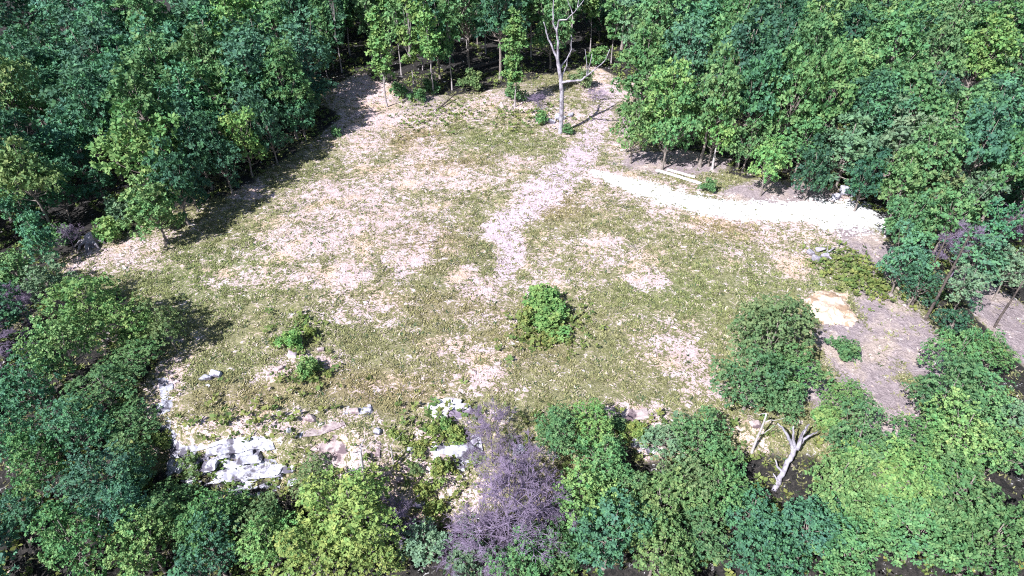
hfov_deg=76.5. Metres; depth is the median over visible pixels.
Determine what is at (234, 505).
leafy tree
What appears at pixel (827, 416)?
shrub
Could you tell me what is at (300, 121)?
leafy tree
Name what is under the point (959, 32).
broadleaf tree
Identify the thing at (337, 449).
rock cliff
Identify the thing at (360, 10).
slender tree
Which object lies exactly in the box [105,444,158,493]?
leafy tree
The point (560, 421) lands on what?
leafy tree
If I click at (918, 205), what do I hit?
leafy tree
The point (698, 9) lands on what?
broadleaf tree
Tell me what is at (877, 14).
broadleaf tree
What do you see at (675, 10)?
broadleaf tree
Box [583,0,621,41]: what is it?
leafy tree
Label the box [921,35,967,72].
broadleaf tree
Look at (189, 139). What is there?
leafy tree
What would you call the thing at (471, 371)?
loose stones
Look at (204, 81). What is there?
leafy tree
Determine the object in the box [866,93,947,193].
leafy tree
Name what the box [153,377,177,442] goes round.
rock cliff
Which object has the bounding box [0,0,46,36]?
broadleaf tree
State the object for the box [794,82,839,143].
leafy tree
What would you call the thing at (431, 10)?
slender tree
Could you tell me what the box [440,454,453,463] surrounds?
boulder
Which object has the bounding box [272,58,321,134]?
leafy tree
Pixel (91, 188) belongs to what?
sparse tree
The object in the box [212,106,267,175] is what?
leafy tree
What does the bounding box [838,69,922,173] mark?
broadleaf tree
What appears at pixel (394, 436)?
shrub
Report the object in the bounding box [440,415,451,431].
shrub
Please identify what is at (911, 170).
leafy tree
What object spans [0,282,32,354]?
leafy tree
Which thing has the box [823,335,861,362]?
shrub
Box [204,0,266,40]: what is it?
broadleaf tree
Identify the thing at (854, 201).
boulder
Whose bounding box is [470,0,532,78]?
broadleaf tree
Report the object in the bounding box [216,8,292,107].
broadleaf tree
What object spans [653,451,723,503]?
leafy tree
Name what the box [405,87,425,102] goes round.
shrub
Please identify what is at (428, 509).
shrub
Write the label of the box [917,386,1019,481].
leafy tree
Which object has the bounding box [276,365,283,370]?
boulder
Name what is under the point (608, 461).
leafy tree
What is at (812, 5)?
broadleaf tree
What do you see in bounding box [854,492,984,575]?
leafy tree
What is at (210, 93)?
leafy tree
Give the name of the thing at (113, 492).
leafy tree
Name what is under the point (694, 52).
broadleaf tree
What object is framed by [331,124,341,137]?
shrub
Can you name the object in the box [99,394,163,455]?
leafy tree
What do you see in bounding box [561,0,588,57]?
slender tree
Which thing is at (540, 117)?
shrub
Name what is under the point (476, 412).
bare tree
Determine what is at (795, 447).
dead snag
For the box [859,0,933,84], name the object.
broadleaf tree
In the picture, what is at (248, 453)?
rock cliff
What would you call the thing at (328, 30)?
sparse tree
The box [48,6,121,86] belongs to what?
broadleaf tree
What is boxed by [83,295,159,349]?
leafy tree
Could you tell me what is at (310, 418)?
boulder
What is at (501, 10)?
slender tree
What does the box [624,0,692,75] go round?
broadleaf tree
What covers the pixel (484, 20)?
slender tree
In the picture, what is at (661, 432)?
shrub
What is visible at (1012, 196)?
leafy tree
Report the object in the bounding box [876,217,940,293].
leafy tree
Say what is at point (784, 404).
leafy tree
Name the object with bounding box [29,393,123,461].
leafy tree
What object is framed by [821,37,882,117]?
broadleaf tree
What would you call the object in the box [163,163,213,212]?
leafy tree
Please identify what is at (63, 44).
broadleaf tree
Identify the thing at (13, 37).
broadleaf tree
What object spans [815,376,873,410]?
leafy tree
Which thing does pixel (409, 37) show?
slender tree
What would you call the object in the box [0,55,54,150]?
broadleaf tree
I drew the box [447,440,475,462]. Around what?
boulder
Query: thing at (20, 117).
broadleaf tree
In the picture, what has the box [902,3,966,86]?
broadleaf tree
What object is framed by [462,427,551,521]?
bare tree
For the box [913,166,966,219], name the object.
leafy tree
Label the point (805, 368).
leafy tree
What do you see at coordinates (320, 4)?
slender tree
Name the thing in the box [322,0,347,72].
slender tree
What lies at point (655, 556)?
leafy tree
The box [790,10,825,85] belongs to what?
broadleaf tree
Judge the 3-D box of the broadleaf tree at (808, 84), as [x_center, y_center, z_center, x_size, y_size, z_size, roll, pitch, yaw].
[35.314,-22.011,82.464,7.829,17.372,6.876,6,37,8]
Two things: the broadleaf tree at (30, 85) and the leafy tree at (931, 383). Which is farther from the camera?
the broadleaf tree at (30, 85)
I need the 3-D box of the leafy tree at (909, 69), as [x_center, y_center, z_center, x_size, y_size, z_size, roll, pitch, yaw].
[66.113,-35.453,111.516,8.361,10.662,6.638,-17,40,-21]
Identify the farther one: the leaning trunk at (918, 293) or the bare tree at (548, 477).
the leaning trunk at (918, 293)
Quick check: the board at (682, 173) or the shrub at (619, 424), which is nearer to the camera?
the shrub at (619, 424)
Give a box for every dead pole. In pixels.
[345,432,372,492]
[371,431,402,464]
[711,143,717,169]
[750,413,782,453]
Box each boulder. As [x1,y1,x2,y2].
[199,374,211,380]
[209,369,222,377]
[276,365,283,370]
[287,350,297,357]
[304,414,316,421]
[317,347,323,351]
[346,408,358,413]
[373,427,380,434]
[395,476,403,482]
[402,464,409,471]
[407,447,413,453]
[414,501,424,509]
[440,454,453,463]
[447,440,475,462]
[469,439,478,448]
[513,444,526,455]
[545,117,554,123]
[555,113,565,119]
[749,420,761,428]
[806,249,814,255]
[811,254,820,261]
[815,247,825,251]
[821,253,829,258]
[831,193,840,199]
[839,185,852,195]
[849,196,860,202]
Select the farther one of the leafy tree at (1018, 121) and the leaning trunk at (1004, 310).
the leafy tree at (1018, 121)
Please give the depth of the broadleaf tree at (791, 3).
109.14 m
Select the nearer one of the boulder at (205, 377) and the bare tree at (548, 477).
the bare tree at (548, 477)
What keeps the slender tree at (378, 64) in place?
on the ground at (868, 372)
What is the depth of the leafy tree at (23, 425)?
50.49 m
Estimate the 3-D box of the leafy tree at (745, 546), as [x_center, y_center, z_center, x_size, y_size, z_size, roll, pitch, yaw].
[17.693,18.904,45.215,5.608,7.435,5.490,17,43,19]
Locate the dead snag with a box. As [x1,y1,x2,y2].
[771,423,817,491]
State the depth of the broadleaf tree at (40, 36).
113.11 m
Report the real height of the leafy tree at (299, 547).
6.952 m
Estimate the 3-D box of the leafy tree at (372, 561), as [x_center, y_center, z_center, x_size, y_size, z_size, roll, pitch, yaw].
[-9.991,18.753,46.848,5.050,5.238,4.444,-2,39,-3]
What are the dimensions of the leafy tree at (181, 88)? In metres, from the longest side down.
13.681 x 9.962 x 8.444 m
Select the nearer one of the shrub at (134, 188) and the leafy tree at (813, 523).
the leafy tree at (813, 523)
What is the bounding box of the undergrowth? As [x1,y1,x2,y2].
[0,21,1023,575]
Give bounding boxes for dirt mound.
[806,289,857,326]
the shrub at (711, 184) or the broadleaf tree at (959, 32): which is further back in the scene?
the broadleaf tree at (959, 32)
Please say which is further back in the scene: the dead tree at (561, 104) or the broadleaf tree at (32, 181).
the dead tree at (561, 104)
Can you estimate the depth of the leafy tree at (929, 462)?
44.86 m
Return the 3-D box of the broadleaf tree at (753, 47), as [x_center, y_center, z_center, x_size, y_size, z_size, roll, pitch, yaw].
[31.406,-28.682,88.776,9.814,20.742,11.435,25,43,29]
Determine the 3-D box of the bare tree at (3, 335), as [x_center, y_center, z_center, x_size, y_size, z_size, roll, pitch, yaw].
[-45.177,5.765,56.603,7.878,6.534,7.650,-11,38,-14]
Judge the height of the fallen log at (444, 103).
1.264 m
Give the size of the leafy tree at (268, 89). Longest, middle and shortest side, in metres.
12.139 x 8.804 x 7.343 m
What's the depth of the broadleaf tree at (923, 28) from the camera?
113.35 m
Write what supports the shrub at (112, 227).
on the ground at (868, 372)
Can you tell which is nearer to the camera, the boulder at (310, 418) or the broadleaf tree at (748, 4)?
the boulder at (310, 418)
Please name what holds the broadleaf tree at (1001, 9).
on the ground at (868, 372)
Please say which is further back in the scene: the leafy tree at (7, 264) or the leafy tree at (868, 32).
the leafy tree at (868, 32)
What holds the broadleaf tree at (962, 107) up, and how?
on the ground at (868, 372)
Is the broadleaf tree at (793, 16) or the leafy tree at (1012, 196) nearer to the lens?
the leafy tree at (1012, 196)
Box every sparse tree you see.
[19,253,77,316]
[79,165,116,203]
[136,297,192,351]
[302,0,343,69]
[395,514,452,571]
[443,515,504,575]
[616,0,651,65]
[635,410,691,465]
[737,294,799,341]
[919,171,1006,257]
[929,299,982,342]
[937,261,1002,309]
[940,229,1012,290]
[955,158,1012,218]
[970,195,1023,244]
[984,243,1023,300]
[991,396,1023,431]
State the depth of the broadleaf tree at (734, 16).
101.70 m
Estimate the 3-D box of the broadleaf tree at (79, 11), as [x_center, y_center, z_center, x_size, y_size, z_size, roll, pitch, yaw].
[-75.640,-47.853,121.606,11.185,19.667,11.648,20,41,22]
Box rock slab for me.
[427,398,471,419]
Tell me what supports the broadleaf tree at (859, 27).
on the ground at (868, 372)
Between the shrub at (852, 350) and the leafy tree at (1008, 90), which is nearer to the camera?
the shrub at (852, 350)
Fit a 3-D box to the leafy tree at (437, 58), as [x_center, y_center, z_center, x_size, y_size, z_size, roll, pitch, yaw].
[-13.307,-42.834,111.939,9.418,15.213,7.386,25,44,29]
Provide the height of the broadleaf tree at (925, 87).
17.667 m
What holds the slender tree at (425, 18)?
on the ground at (868, 372)
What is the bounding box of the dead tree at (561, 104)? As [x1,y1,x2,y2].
[543,0,609,133]
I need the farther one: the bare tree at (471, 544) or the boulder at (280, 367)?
the boulder at (280, 367)
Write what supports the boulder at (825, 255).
on the ground at (868, 372)
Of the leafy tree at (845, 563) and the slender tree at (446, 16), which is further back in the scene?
the slender tree at (446, 16)
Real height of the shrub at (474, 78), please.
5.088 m
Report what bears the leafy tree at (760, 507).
on the ground at (868, 372)
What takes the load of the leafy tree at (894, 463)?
on the ground at (868, 372)
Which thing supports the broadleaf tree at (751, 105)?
on the ground at (868, 372)
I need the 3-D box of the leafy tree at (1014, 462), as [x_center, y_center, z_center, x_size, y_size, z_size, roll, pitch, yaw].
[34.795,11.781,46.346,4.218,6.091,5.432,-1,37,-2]
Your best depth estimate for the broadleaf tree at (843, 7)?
125.66 m
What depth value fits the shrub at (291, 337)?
58.00 m
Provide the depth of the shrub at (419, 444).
50.70 m
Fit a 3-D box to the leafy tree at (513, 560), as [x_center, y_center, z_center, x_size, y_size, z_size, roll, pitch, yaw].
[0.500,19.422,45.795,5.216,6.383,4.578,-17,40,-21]
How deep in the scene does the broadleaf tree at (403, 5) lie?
116.48 m
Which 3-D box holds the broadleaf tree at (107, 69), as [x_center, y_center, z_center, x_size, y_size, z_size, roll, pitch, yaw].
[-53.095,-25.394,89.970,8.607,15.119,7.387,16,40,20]
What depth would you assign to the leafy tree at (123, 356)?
55.10 m
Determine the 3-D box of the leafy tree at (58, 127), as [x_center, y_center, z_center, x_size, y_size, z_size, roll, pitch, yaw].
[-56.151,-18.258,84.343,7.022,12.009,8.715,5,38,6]
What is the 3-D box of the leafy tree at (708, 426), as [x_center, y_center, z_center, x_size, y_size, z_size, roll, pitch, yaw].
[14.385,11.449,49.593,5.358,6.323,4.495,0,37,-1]
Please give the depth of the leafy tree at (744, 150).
83.32 m
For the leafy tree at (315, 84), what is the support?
on the ground at (868, 372)
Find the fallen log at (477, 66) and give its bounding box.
[470,59,502,69]
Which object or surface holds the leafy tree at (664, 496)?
on the ground at (868, 372)
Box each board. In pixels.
[655,169,701,183]
[667,169,695,177]
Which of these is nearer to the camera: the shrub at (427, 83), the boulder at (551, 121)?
the boulder at (551, 121)
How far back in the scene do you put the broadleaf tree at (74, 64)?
88.10 m
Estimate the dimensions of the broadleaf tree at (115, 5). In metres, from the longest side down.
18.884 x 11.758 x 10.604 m
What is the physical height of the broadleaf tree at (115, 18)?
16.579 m
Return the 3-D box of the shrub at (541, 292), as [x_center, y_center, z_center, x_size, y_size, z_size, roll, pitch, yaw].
[3.003,1.012,63.924,3.666,2.935,4.517,17,43,22]
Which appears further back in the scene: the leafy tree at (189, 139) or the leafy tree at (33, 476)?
the leafy tree at (189, 139)
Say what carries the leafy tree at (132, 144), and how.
on the ground at (868, 372)
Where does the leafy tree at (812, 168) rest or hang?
on the ground at (868, 372)
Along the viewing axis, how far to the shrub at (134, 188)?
77.38 m
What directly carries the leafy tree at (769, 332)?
on the ground at (868, 372)
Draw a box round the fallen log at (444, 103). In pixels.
[435,93,455,110]
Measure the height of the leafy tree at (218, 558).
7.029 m
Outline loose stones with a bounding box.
[7,73,1011,572]
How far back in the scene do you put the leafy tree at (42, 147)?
84.49 m
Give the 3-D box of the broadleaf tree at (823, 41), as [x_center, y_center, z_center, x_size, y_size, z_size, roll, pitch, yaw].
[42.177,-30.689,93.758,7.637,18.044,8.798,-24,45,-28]
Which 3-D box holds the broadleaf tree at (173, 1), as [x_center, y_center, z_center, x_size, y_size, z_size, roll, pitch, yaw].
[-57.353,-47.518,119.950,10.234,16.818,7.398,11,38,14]
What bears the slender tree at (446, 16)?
on the ground at (868, 372)
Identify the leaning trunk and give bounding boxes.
[910,227,957,307]
[923,228,969,320]
[993,280,1023,327]
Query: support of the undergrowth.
on the ground at (868, 372)
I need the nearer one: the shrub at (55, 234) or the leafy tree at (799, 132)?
the shrub at (55, 234)
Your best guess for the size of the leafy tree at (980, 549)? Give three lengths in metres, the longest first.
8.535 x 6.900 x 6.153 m
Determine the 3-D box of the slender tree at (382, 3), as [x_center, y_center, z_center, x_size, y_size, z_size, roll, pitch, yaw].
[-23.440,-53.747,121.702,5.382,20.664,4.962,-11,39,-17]
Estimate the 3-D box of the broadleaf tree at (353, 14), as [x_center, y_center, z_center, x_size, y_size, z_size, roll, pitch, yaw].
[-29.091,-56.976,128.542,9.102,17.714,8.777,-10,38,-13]
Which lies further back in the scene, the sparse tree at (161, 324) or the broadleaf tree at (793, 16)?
the broadleaf tree at (793, 16)
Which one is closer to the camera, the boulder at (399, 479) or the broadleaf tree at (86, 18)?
the boulder at (399, 479)
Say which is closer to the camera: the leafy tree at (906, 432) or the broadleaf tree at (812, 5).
the leafy tree at (906, 432)
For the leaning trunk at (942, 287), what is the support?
on the ground at (868, 372)
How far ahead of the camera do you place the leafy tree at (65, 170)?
75.68 m
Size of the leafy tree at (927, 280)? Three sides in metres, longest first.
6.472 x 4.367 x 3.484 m
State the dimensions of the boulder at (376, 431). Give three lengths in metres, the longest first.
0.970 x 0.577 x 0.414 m
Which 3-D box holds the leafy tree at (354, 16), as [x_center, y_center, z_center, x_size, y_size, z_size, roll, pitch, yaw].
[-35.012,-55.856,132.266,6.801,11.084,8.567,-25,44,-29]
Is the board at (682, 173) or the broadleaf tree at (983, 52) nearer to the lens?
the board at (682, 173)
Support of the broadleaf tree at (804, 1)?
on the ground at (868, 372)
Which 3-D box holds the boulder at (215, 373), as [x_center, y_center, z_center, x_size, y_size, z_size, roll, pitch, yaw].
[-25.577,7.432,56.125,1.180,0.575,0.694,8,38,14]
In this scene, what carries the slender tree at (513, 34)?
on the ground at (868, 372)
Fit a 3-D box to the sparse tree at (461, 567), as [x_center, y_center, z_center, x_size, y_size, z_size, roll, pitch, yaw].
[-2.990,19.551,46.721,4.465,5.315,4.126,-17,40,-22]
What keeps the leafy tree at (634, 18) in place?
on the ground at (868, 372)
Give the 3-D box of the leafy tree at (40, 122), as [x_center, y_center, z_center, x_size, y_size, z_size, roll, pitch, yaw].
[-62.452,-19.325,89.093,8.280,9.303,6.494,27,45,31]
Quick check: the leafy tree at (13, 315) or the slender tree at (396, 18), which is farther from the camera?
the slender tree at (396, 18)
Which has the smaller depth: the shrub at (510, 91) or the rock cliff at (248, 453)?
the rock cliff at (248, 453)
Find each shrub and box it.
[41,222,77,245]
[91,215,126,242]
[103,194,135,223]
[122,183,155,205]
[133,428,172,449]
[152,213,185,228]
[177,449,202,479]
[273,328,302,350]
[295,355,319,381]
[302,324,316,335]
[322,370,331,377]
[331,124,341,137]
[388,428,405,440]
[389,81,407,96]
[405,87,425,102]
[408,439,429,456]
[408,462,425,476]
[412,477,438,504]
[422,74,440,94]
[422,497,446,523]
[427,423,439,436]
[429,455,454,488]
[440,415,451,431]
[444,425,466,447]
[455,67,482,90]
[469,451,486,465]
[504,82,528,99]
[515,305,534,330]
[521,282,560,310]
[530,297,572,343]
[534,110,548,123]
[562,123,573,134]
[567,67,594,87]
[584,45,608,65]
[604,414,626,431]
[615,419,649,442]
[697,177,717,192]
[808,403,848,432]
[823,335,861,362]
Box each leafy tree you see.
[0,177,47,227]
[0,248,49,294]
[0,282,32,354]
[0,341,67,426]
[0,410,56,465]
[0,486,48,545]
[0,541,19,575]
[3,131,45,159]
[3,429,72,502]
[11,303,108,386]
[13,209,59,264]
[22,153,86,222]
[24,495,111,575]
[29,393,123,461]
[32,116,77,166]
[33,104,110,183]
[37,272,135,348]
[40,439,152,511]
[58,360,147,415]
[74,472,169,542]
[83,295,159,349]
[84,98,194,202]
[96,334,165,376]
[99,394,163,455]
[102,495,186,575]
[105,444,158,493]
[116,172,187,243]
[134,476,203,552]
[138,135,209,224]
[152,59,222,147]
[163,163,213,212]
[164,567,191,575]
[168,97,226,189]
[172,498,241,575]
[173,483,250,558]
[179,57,257,141]
[186,106,230,173]
[187,43,224,111]
[195,119,246,194]
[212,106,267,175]
[221,85,275,154]
[227,510,314,575]
[231,490,292,564]
[239,55,291,136]
[244,100,293,164]
[265,75,319,124]
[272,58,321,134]
[272,509,365,575]
[280,91,315,140]
[282,29,332,77]
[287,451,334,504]
[294,62,338,96]
[295,456,406,561]
[328,5,360,37]
[340,522,406,575]
[413,0,459,78]
[424,0,438,9]
[468,4,492,44]
[485,523,559,575]
[523,515,594,575]
[531,0,575,68]
[534,400,579,459]
[551,457,624,528]
[569,397,615,447]
[570,430,634,492]
[571,483,667,575]
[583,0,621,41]
[593,463,662,516]
[609,99,658,163]
[610,56,662,118]
[616,466,705,548]
[617,506,699,575]
[621,0,646,40]
[639,83,705,169]
[645,26,685,82]
[653,1,685,21]
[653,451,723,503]
[667,497,739,570]
[668,405,740,471]
[675,81,712,149]
[687,443,754,517]
[688,0,715,22]
[696,95,739,166]
[708,343,796,417]
[715,481,789,546]
[725,104,782,172]
[725,291,819,372]
[726,520,812,575]
[747,130,792,196]
[761,342,834,399]
[761,379,807,429]
[769,488,859,564]
[772,110,827,176]
[790,132,834,200]
[793,36,846,98]
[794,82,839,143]
[804,446,882,521]
[805,509,891,575]
[812,108,880,191]
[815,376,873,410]
[820,395,892,472]
[827,484,905,537]
[832,431,939,512]
[844,146,892,211]
[845,24,891,76]
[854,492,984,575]
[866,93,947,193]
[874,57,917,139]
[875,144,930,216]
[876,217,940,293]
[881,191,948,251]
[883,408,962,462]
[885,444,956,517]
[890,51,927,87]
[896,254,947,307]
[902,351,989,437]
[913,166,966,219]
[915,326,994,381]
[916,441,1023,543]
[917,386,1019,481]
[925,498,1023,575]
[937,363,1016,425]
[957,44,992,91]
[959,328,1023,373]
[965,118,1023,195]
[968,72,1022,120]
[969,60,1023,92]
[970,418,1023,474]
[1003,172,1023,217]
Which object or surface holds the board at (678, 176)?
on the ground at (868, 372)
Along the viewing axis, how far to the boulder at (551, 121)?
100.08 m
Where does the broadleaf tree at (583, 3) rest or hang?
on the ground at (868, 372)
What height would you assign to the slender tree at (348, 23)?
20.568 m
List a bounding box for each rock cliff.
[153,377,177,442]
[165,432,302,491]
[303,420,345,450]
[317,440,380,475]
[344,404,372,415]
[431,434,482,471]
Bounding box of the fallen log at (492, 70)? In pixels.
[479,67,498,76]
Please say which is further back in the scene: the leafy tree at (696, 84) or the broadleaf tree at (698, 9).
the broadleaf tree at (698, 9)
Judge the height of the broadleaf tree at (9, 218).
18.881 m
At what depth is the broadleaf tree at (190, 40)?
87.62 m
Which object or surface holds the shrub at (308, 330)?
on the ground at (868, 372)
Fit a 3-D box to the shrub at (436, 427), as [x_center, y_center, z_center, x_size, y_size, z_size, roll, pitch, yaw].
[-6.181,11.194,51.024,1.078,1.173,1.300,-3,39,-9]
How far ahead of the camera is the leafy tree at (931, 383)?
49.06 m
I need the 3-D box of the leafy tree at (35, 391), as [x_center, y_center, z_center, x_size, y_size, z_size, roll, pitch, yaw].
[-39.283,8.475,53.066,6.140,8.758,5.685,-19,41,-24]
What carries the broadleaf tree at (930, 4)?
on the ground at (868, 372)
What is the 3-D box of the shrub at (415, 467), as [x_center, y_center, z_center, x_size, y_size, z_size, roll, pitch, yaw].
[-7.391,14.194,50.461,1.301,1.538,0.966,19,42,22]
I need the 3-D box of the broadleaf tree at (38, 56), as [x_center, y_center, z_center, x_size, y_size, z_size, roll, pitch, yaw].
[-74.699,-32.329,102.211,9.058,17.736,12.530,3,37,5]
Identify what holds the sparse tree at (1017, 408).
on the ground at (868, 372)
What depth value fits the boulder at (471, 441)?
51.48 m
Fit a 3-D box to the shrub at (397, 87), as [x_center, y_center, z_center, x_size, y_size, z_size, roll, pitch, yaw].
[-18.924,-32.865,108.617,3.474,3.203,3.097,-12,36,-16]
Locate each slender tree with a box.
[306,0,331,87]
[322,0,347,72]
[331,0,355,54]
[352,0,378,58]
[364,5,396,106]
[377,0,391,52]
[383,0,409,74]
[393,0,423,87]
[401,0,433,69]
[411,0,444,94]
[435,0,462,89]
[450,0,475,62]
[473,0,494,53]
[493,0,520,53]
[498,5,530,106]
[519,0,541,59]
[539,0,564,47]
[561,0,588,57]
[582,0,600,51]
[601,0,628,63]
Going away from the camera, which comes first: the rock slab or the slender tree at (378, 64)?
the rock slab
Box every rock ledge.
[180,473,271,513]
[604,407,658,423]
[630,436,660,455]
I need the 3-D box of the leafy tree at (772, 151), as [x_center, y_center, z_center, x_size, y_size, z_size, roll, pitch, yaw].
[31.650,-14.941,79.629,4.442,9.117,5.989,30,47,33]
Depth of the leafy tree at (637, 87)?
92.73 m
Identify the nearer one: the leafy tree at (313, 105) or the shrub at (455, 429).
the shrub at (455, 429)
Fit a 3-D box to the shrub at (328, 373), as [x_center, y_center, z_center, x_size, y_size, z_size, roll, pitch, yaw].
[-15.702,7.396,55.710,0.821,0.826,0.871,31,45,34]
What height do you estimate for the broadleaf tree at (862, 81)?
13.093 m
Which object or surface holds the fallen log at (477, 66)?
on the ground at (868, 372)
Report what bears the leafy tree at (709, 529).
on the ground at (868, 372)
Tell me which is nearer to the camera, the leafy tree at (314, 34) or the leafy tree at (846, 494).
the leafy tree at (846, 494)
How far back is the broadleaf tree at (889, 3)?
143.91 m
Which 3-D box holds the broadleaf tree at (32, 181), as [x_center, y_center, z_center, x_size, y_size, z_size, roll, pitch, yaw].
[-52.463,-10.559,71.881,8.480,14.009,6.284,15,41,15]
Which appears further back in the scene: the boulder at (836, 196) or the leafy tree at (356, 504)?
the boulder at (836, 196)
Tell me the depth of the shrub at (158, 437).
52.37 m
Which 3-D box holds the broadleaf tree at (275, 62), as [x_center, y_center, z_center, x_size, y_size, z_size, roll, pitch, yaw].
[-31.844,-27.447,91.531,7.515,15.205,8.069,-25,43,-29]
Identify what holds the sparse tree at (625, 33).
on the ground at (868, 372)
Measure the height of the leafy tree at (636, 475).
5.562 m
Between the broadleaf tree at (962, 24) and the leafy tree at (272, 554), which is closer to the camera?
the leafy tree at (272, 554)
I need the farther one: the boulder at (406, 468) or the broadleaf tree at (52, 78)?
the broadleaf tree at (52, 78)
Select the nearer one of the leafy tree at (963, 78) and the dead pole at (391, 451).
the dead pole at (391, 451)
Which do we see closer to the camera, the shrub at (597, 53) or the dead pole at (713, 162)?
the dead pole at (713, 162)
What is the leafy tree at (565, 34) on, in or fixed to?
on the ground at (868, 372)
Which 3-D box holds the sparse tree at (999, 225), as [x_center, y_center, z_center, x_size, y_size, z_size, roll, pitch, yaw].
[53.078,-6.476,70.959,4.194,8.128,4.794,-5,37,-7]
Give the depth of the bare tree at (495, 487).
44.26 m
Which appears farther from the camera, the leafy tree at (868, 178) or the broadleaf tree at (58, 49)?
the broadleaf tree at (58, 49)
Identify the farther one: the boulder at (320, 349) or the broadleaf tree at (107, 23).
the broadleaf tree at (107, 23)
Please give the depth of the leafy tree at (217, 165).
78.05 m
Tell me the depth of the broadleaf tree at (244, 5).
112.50 m
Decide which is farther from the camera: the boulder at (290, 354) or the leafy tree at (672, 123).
the leafy tree at (672, 123)
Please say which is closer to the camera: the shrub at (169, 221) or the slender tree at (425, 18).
the shrub at (169, 221)
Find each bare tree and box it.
[0,277,42,326]
[0,320,37,379]
[50,223,86,249]
[362,493,426,552]
[433,493,533,575]
[442,442,575,568]
[455,395,521,462]
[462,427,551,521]
[498,463,584,561]
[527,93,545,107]
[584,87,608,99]
[929,219,993,276]
[1005,202,1023,248]
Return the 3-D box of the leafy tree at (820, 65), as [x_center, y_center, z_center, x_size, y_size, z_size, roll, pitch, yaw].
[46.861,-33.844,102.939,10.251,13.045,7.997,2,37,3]
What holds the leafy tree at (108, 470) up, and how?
on the ground at (868, 372)
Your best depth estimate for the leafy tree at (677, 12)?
131.27 m
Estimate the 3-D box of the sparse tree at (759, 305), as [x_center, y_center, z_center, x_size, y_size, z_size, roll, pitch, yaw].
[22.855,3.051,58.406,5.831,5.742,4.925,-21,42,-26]
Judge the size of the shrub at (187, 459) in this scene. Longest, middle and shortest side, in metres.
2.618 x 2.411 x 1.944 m
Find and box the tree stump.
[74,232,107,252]
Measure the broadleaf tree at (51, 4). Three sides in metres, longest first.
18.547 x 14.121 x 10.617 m
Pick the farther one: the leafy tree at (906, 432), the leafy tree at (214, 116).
the leafy tree at (214, 116)
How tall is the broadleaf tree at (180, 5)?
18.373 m
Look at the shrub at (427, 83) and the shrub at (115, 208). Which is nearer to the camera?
the shrub at (115, 208)
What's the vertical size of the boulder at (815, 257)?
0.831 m
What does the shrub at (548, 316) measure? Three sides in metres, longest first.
5.224 x 4.367 x 2.570 m
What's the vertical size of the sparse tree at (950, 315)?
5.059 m
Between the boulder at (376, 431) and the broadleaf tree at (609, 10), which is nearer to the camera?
the boulder at (376, 431)
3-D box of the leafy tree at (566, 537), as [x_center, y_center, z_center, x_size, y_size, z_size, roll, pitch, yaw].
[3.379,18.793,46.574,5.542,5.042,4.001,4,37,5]
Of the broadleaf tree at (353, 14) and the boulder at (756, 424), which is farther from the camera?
the broadleaf tree at (353, 14)
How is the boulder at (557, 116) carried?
on the ground at (868, 372)
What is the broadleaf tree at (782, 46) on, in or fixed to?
on the ground at (868, 372)
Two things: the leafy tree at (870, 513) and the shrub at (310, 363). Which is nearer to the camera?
the leafy tree at (870, 513)
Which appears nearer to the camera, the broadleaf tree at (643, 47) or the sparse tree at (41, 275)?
the sparse tree at (41, 275)
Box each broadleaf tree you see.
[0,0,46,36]
[0,22,62,110]
[0,27,56,123]
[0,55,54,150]
[0,102,12,219]
[0,107,64,216]
[0,135,67,235]
[4,53,58,141]
[17,28,60,64]
[28,0,93,35]
[29,13,65,49]
[30,65,127,162]
[31,58,66,105]
[34,35,73,75]
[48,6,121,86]
[55,60,106,153]
[57,37,77,55]
[59,72,123,180]
[60,8,103,56]
[62,3,150,64]
[65,0,127,33]
[69,0,128,33]
[82,34,140,90]
[95,50,152,117]
[100,54,178,143]
[109,0,167,38]
[113,30,193,93]
[116,5,143,31]
[116,11,187,106]
[117,0,181,42]
[165,0,212,24]
[165,21,238,132]
[168,0,225,39]
[182,1,228,47]
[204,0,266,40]
[214,25,274,135]
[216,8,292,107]
[228,0,271,29]
[252,0,303,47]
[254,36,314,139]
[269,0,312,34]
[275,2,336,100]
[325,0,356,47]
[349,0,382,39]
[385,0,420,53]
[449,0,494,74]
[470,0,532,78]
[558,0,586,44]
[600,0,647,49]
[612,15,670,98]
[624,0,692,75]
[641,55,705,164]
[646,0,698,16]
[657,13,715,86]
[669,0,725,75]
[683,40,748,167]
[700,7,753,96]
[706,8,768,92]
[709,0,770,46]
[712,0,795,137]
[726,46,793,169]
[749,25,804,91]
[757,0,803,35]
[759,42,823,169]
[761,3,809,104]
[786,9,838,109]
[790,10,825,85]
[793,0,852,49]
[801,0,853,12]
[806,31,863,137]
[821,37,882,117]
[825,1,849,35]
[828,0,878,52]
[830,0,886,42]
[836,0,889,52]
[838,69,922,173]
[845,67,904,149]
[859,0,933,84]
[873,0,901,6]
[879,0,943,42]
[879,0,947,60]
[884,50,967,161]
[894,117,971,194]
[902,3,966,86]
[909,66,965,129]
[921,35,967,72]
[922,0,987,42]
[938,79,1000,155]
[939,11,1023,112]
[942,9,974,36]
[949,91,1015,214]
[967,0,1023,41]
[976,70,1023,172]
[981,122,1023,222]
[986,0,1017,28]
[990,12,1023,86]
[994,12,1023,42]
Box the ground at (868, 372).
[0,0,1023,575]
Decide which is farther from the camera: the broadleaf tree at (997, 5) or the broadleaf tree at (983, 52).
the broadleaf tree at (997, 5)

